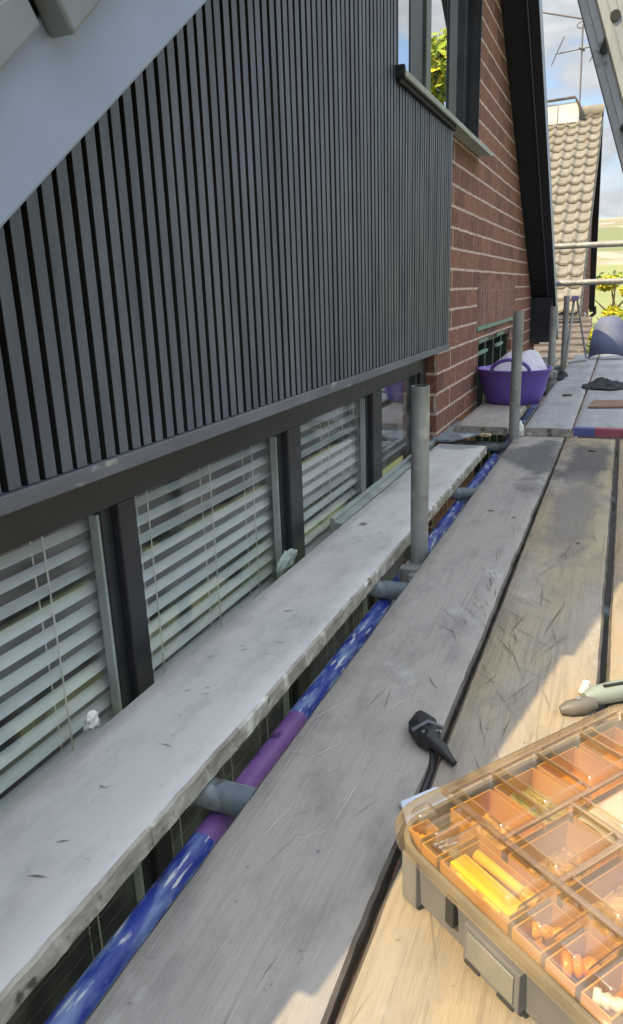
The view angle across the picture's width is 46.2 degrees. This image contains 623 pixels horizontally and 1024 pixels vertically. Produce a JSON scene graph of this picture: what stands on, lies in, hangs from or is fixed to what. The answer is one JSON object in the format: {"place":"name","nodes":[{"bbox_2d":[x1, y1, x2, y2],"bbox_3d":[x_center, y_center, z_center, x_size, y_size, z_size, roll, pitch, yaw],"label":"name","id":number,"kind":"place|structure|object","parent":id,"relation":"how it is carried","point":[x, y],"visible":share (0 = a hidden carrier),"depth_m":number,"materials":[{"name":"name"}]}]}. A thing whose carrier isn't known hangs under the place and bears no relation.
{"place":"outdoors","nodes":[
{"label":"outdoors","id":0,"kind":"place"},
{"bbox_2d":[542,0,622,217],"label":"sky","id":1,"kind":"structure","parent":0,"point":[563,77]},
{"bbox_2d":[577,372,622,725],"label":"patio","id":2,"kind":"structure","parent":0,"point":[603,660],"depth_m":7.19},
{"bbox_2d":[399,385,429,582],"bbox_3d":[0.307,0.952,2.243,0.079,2.652,0.124,5,18,22],"label":"scaffold post","id":3,"kind":"object","parent":2,"relation":"on","point":[420,416],"visible":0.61,"depth_m":1.95,"materials":[{"name":"metal"}]},
{"bbox_2d":[43,379,556,1023],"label":"ledger tube","id":4,"kind":"object","parent":3,"relation":"attached to","point":[89,989],"visible":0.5,"depth_m":1.10,"materials":[{"name":"blue metal"}]},
{"bbox_2d":[191,777,404,858],"bbox_3d":[0.428,0.495,0.928,1.725,0.048,0.048,5,18,21],"label":"cross tube","id":5,"kind":"object","parent":4,"relation":"on","point":[231,798],"depth_m":1.13,"materials":[{"name":"metal"}]},
{"bbox_2d":[84,435,565,1023],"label":"scaffold board","id":6,"kind":"object","parent":5,"relation":"on","point":[270,913],"visible":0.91,"depth_m":0.99,"materials":[{"name":"grey wood"}]},
{"bbox_2d":[409,710,456,792],"bbox_3d":[0.187,0.363,1.122,0.066,0.053,0.196,-1,17,4],"label":"plug","id":7,"kind":"object","parent":6,"relation":"on","point":[425,728],"visible":0.98,"depth_m":1.13,"materials":[{"name":"plastic"}]},
{"bbox_2d":[519,420,523,436],"bbox_3d":[1.004,-0.402,3.503,0.033,0.076,0.048,5,18,22],"label":"plastic scrap","id":8,"kind":"object","parent":6,"relation":"on","point":[521,430],"visible":0.79,"depth_m":3.49,"materials":[{"name":"white plastic"}]},
{"bbox_2d":[524,354,598,436],"bbox_3d":[1.900,-0.948,5.287,0.218,0.040,4.103,5,18,22],"label":"scaffold board","id":9,"kind":"object","parent":6,"relation":"on","point":[556,413],"visible":0.83,"depth_m":4.16,"materials":[{"name":"grey wood"}]},
{"bbox_2d":[556,369,567,379],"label":"rubble bits","id":10,"kind":"object","parent":9,"relation":"on","point":[561,374],"visible":0.77,"depth_m":5.22,"materials":[{"name":"grey stone"}]},
{"bbox_2d":[565,296,586,362],"bbox_3d":[2.260,-1.577,6.295,0.313,0.554,0.120,-14,20,-34],"label":"metal trestle","id":11,"kind":"object","parent":9,"relation":"on","point":[574,298],"visible":1,"depth_m":6.24,"materials":[{"name":"metal"}]},
{"bbox_2d":[336,438,615,1023],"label":"scaffold board","id":12,"kind":"object","parent":5,"relation":"on","point":[539,661],"visible":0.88,"depth_m":1.29,"materials":[{"name":"beige wood"}]},
{"bbox_2d":[400,787,454,824],"bbox_3d":[0.166,0.409,1.008,0.112,0.005,0.066,-10,18,-24],"label":"plastic packet","id":13,"kind":"object","parent":12,"relation":"on","point":[437,796],"visible":0.47,"depth_m":1.02},
{"bbox_2d":[559,679,622,715],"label":"utility knife","id":14,"kind":"object","parent":12,"relation":"on","point":[591,699],"visible":1,"depth_m":1.22,"materials":[{"name":"plastic"}]},
{"bbox_2d":[604,439,622,721],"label":"scaffold board","id":15,"kind":"object","parent":5,"relation":"on","point":[614,666],"visible":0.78,"depth_m":1.65,"materials":[{"name":"beige wood"}]},
{"bbox_2d":[395,704,622,1023],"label":"organiser case","id":16,"kind":"object","parent":15,"relation":"on","point":[514,964],"visible":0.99,"depth_m":0.80,"materials":[{"name":"plastic"}]},
{"bbox_2d":[433,836,453,847],"bbox_3d":[0.153,0.382,0.846,0.028,0.006,0.006,-9,18,-23],"label":"silver bit","id":17,"kind":"object","parent":16,"relation":"in","point":[438,843],"visible":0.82,"depth_m":0.84,"materials":[{"name":"silver metal"}]},
{"bbox_2d":[438,841,458,850],"bbox_3d":[0.158,0.384,0.840,0.027,0.006,0.006,-8,18,-18],"label":"silver bit","id":18,"kind":"object","parent":16,"relation":"in","point":[447,845],"visible":0.94,"depth_m":0.84,"materials":[{"name":"silver metal"}]},
{"bbox_2d":[448,848,540,921],"bbox_3d":[0.191,0.400,0.784,0.052,0.028,0.102,-12,20,-31],"label":"yellow bit holder","id":19,"kind":"object","parent":16,"relation":"on","point":[496,899],"visible":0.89,"depth_m":0.77,"materials":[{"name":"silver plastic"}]},
{"bbox_2d":[470,812,520,848],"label":"brass screws","id":20,"kind":"object","parent":16,"relation":"in","point":[504,833],"visible":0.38,"depth_m":0.89,"materials":[{"name":"gold metal"}]},
{"bbox_2d":[509,786,568,823],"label":"wall plugs","id":21,"kind":"object","parent":16,"relation":"in","point":[547,807],"depth_m":0.93,"materials":[{"name":"yellow plastic"}]},
{"bbox_2d":[532,921,566,940],"bbox_3d":[0.235,0.416,0.722,0.033,0.015,0.016,3,17,16],"label":"orange plug","id":22,"kind":"object","parent":16,"relation":"in","point":[547,932],"visible":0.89,"depth_m":0.72,"materials":[{"name":"orange plastic"}]},
{"bbox_2d":[528,846,594,892],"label":"brass screws","id":23,"kind":"object","parent":16,"relation":"in","point":[561,874],"visible":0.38,"depth_m":0.83,"materials":[{"name":"gold metal"}]},
{"bbox_2d":[560,950,599,979],"bbox_3d":[0.254,0.429,0.688,0.034,0.024,0.024,1,17,11],"label":"orange plug","id":24,"kind":"object","parent":16,"relation":"on","point":[578,966],"visible":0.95,"depth_m":0.68,"materials":[{"name":"orange plastic"}]},
{"bbox_2d":[578,791,622,849],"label":"paper packet","id":25,"kind":"object","parent":16,"relation":"in","point":[609,811],"visible":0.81,"depth_m":0.86},
{"bbox_2d":[582,885,622,943],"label":"brass screws","id":26,"kind":"object","parent":16,"relation":"in","point":[607,915],"visible":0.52,"depth_m":0.77,"materials":[{"name":"gold metal"}]},
{"bbox_2d":[592,987,622,1013],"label":"white wall plug","id":27,"kind":"object","parent":16,"relation":"on","point":[607,1001],"visible":1,"depth_m":0.65,"materials":[{"name":"white plastic"}]},
{"bbox_2d":[367,580,609,625],"bbox_3d":[0.764,0.252,1.704,1.725,0.048,0.048,5,18,21],"label":"cross tube","id":28,"kind":"object","parent":4,"relation":"on","point":[386,589],"depth_m":1.90,"materials":[{"name":"metal"}]},
{"bbox_2d":[0,444,486,1023],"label":"board","id":29,"kind":"object","parent":28,"relation":"on","point":[88,824],"visible":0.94,"depth_m":1.18,"materials":[{"name":"grey wood"}]},
{"bbox_2d":[83,710,99,730],"bbox_3d":[-0.381,0.360,1.264,0.021,0.033,0.037,5,18,22],"label":"crumpled tissue","id":30,"kind":"object","parent":29,"relation":"on","point":[91,720],"visible":1,"depth_m":1.26,"materials":[{"name":"white paper"}]},
{"bbox_2d":[276,548,297,573],"bbox_3d":[-0.067,0.130,1.999,0.021,0.052,0.142,5,18,22],"label":"plastic bag","id":31,"kind":"object","parent":29,"relation":"on","point":[286,561],"visible":1,"depth_m":1.98,"materials":[{"name":"white plastic"}]},
{"bbox_2d":[447,440,617,456],"bbox_3d":[1.491,-0.276,3.385,1.725,0.048,0.048,5,18,21],"label":"cross tube","id":32,"kind":"object","parent":4,"relation":"on","point":[497,446],"visible":0.19,"depth_m":3.60,"materials":[{"name":"metal"}]},
{"bbox_2d":[455,401,529,434],"bbox_3d":[1.120,-0.610,4.248,0.260,0.040,1.520,5,18,22],"label":"scaffold board","id":33,"kind":"object","parent":32,"relation":"on","point":[487,417],"visible":0.46,"depth_m":3.75,"materials":[{"name":"grey wood"}]},
{"bbox_2d":[477,358,552,404],"bbox_3d":[1.181,-0.778,4.256,0.426,0.272,0.423,5,18,22],"label":"flexible tub","id":34,"kind":"object","parent":33,"relation":"on","point":[496,386],"visible":0.59,"depth_m":4.14,"materials":[{"name":"purple plastic"}]},
{"bbox_2d":[489,350,546,370],"bbox_3d":[1.169,-0.873,4.232,0.384,0.131,0.340,5,18,22],"label":"plastic sheet","id":35,"kind":"object","parent":34,"relation":"in","point":[533,359],"visible":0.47,"depth_m":4.16,"materials":[{"name":"white plastic"}]},
{"bbox_2d":[449,487,615,510],"bbox_3d":[1.144,-0.024,2.582,1.725,0.048,0.048,5,18,21],"label":"cross tube","id":36,"kind":"object","parent":4,"relation":"on","point":[461,493],"depth_m":2.78,"materials":[{"name":"metal"}]},
{"bbox_3d":[0.839,0.365,1.157,0.225,0.040,4.684,5,18,22],"label":"scaffold board","id":37,"kind":"object","parent":36,"relation":"on","visible":0},
{"bbox_2d":[577,0,622,171],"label":"extension ladder","id":38,"kind":"object","parent":37,"relation":"on","point":[602,20],"visible":1,"depth_m":2.55,"materials":[{"name":"metal"}]},
{"bbox_2d":[505,310,523,592],"bbox_3d":[0.999,0.414,3.729,0.058,2.785,0.048,5,18,22],"label":"scaffold post","id":39,"kind":"object","parent":2,"relation":"on","point":[516,365],"visible":0.42,"depth_m":3.40,"materials":[{"name":"metal"}]},
{"bbox_2d":[546,306,557,395],"bbox_3d":[1.675,-0.058,5.283,0.079,2.755,0.119,5,18,22],"label":"scaffold post","id":40,"kind":"object","parent":2,"relation":"on","point":[552,342],"visible":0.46,"depth_m":4.98,"materials":[{"name":"metal"}]},
{"bbox_2d":[560,296,569,370],"bbox_3d":[2.290,-0.549,6.774,0.068,2.800,0.048,5,18,22],"label":"scaffold post","id":41,"kind":"object","parent":2,"relation":"on","point":[565,328],"visible":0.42,"depth_m":6.45,"materials":[{"name":"metal"}]},
{"bbox_2d":[588,274,622,342],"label":"flowering bush","id":42,"kind":"object","parent":2,"relation":"on","point":[612,309],"visible":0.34,"depth_m":24.91,"materials":[{"name":"yellow plant"}]},
{"bbox_3d":[3.511,-0.756,6.363,0.048,3.350,0.048,5,18,22],"label":"scaffold post","id":43,"kind":"object","parent":2,"relation":"on","visible":0},
{"bbox_2d":[555,241,622,249],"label":"guard rail","id":44,"kind":"object","parent":43,"relation":"attached to","point":[589,245],"depth_m":6.28,"materials":[{"name":"metal"}]},
{"bbox_2d":[557,278,622,285],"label":"guard rail","id":45,"kind":"object","parent":43,"relation":"attached to","point":[589,282],"depth_m":6.35,"materials":[{"name":"metal"}]},
{"bbox_2d":[586,217,622,349],"bbox_3d":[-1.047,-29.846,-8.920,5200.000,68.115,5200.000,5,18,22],"label":"ground","id":46,"kind":"structure","parent":0,"point":[609,260],"depth_m":328.68,"materials":[{"name":"green plant"}]},
{"bbox_2d":[0,0,558,1023],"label":"brick house","id":47,"kind":"structure","parent":46,"relation":"on","point":[266,266],"depth_m":1.62,"materials":[{"name":"red brick"}]},
{"bbox_2d":[0,358,426,1023],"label":"window","id":48,"kind":"structure","parent":47,"relation":"in","point":[110,506],"depth_m":1.55,"materials":[{"name":"grey glass"}]},
{"bbox_2d":[395,0,492,156],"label":"window","id":49,"kind":"structure","parent":47,"relation":"in","point":[439,65],"depth_m":3.26,"materials":[{"name":"grey glass"}]},
{"bbox_2d":[429,421,480,448],"bbox_3d":[0.692,-0.351,3.502,0.200,0.022,0.899,5,18,22],"label":"metal flashing","id":50,"kind":"object","parent":47,"relation":"on","point":[450,434],"visible":0.65,"depth_m":3.52,"materials":[{"name":"grey metal"}]},
{"bbox_2d":[479,433,491,436],"bbox_3d":[0.839,-0.372,3.524,0.066,0.020,0.038,5,18,22],"label":"mortar crumb","id":51,"kind":"object","parent":50,"relation":"on","point":[485,435],"visible":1,"depth_m":3.51,"materials":[{"name":"beige concrete"}]},
{"bbox_2d":[474,329,508,475],"bbox_3d":[1.228,-0.763,5.092,0.093,0.944,1.390,5,18,22],"label":"window","id":52,"kind":"structure","parent":47,"relation":"in","point":[492,348],"depth_m":4.99,"materials":[{"name":"black glass"}]},
{"bbox_2d":[541,357,557,365],"bbox_3d":[1.838,-1.159,6.069,0.215,0.040,2.455,5,18,22],"label":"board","id":53,"kind":"object","parent":47,"relation":"attached to","point":[545,359],"visible":0.06,"depth_m":6.93,"materials":[{"name":"grey wood"}]},
{"bbox_2d":[530,317,591,521],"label":"garage","id":54,"kind":"structure","parent":46,"relation":"on","point":[575,345],"depth_m":8.34,"materials":[{"name":"beige brick"}]},
{"bbox_2d":[547,96,604,412],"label":"neighbour house","id":55,"kind":"structure","parent":46,"relation":"on","point":[575,140],"depth_m":10.96,"materials":[{"name":"tile"}]},
{"bbox_2d":[543,12,591,114],"bbox_3d":[4.057,-7.228,11.736,1.062,1.634,0.411,5,18,22],"label":"tv aerial","id":56,"kind":"object","parent":55,"relation":"attached to","point":[582,48],"visible":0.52,"depth_m":11.61,"materials":[{"name":"grey metal"}]},
{"bbox_2d":[595,270,622,289],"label":"hedges","id":57,"kind":"object","parent":46,"relation":"on","point":[614,272],"visible":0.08,"depth_m":215.55,"materials":[{"name":"yellow plant"}]},
{"bbox_2d":[586,314,622,363],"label":"garden shrub","id":58,"kind":"object","parent":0,"point":[587,350],"visible":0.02,"depth_m":19.89,"materials":[{"name":"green plant"}]},
{"bbox_3d":[2.165,-0.799,4.936,1.725,0.048,0.048,5,18,22],"label":"cross tube","id":59,"kind":"object","parent":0,"visible":0},
{"bbox_2d":[573,354,622,437],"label":"scaffold board","id":60,"kind":"object","parent":59,"relation":"on","point":[600,422],"visible":0.84,"depth_m":3.89,"materials":[{"name":"grey wood"}]},
{"bbox_2d":[582,377,622,390],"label":"black cloth","id":61,"kind":"object","parent":60,"relation":"on","point":[603,383],"visible":1,"depth_m":4.72,"materials":[{"name":"black fabric"}]},
{"bbox_2d":[588,316,622,357],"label":"ridge tile","id":62,"kind":"object","parent":60,"relation":"on","point":[607,336],"visible":1,"depth_m":6.48,"materials":[{"name":"grey ceramic"}]},
{"bbox_2d":[588,400,622,407],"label":"cardboard offcut","id":63,"kind":"object","parent":60,"relation":"on","point":[606,403],"visible":1,"depth_m":4.03,"materials":[{"name":"brown cardboard"}]}
]}

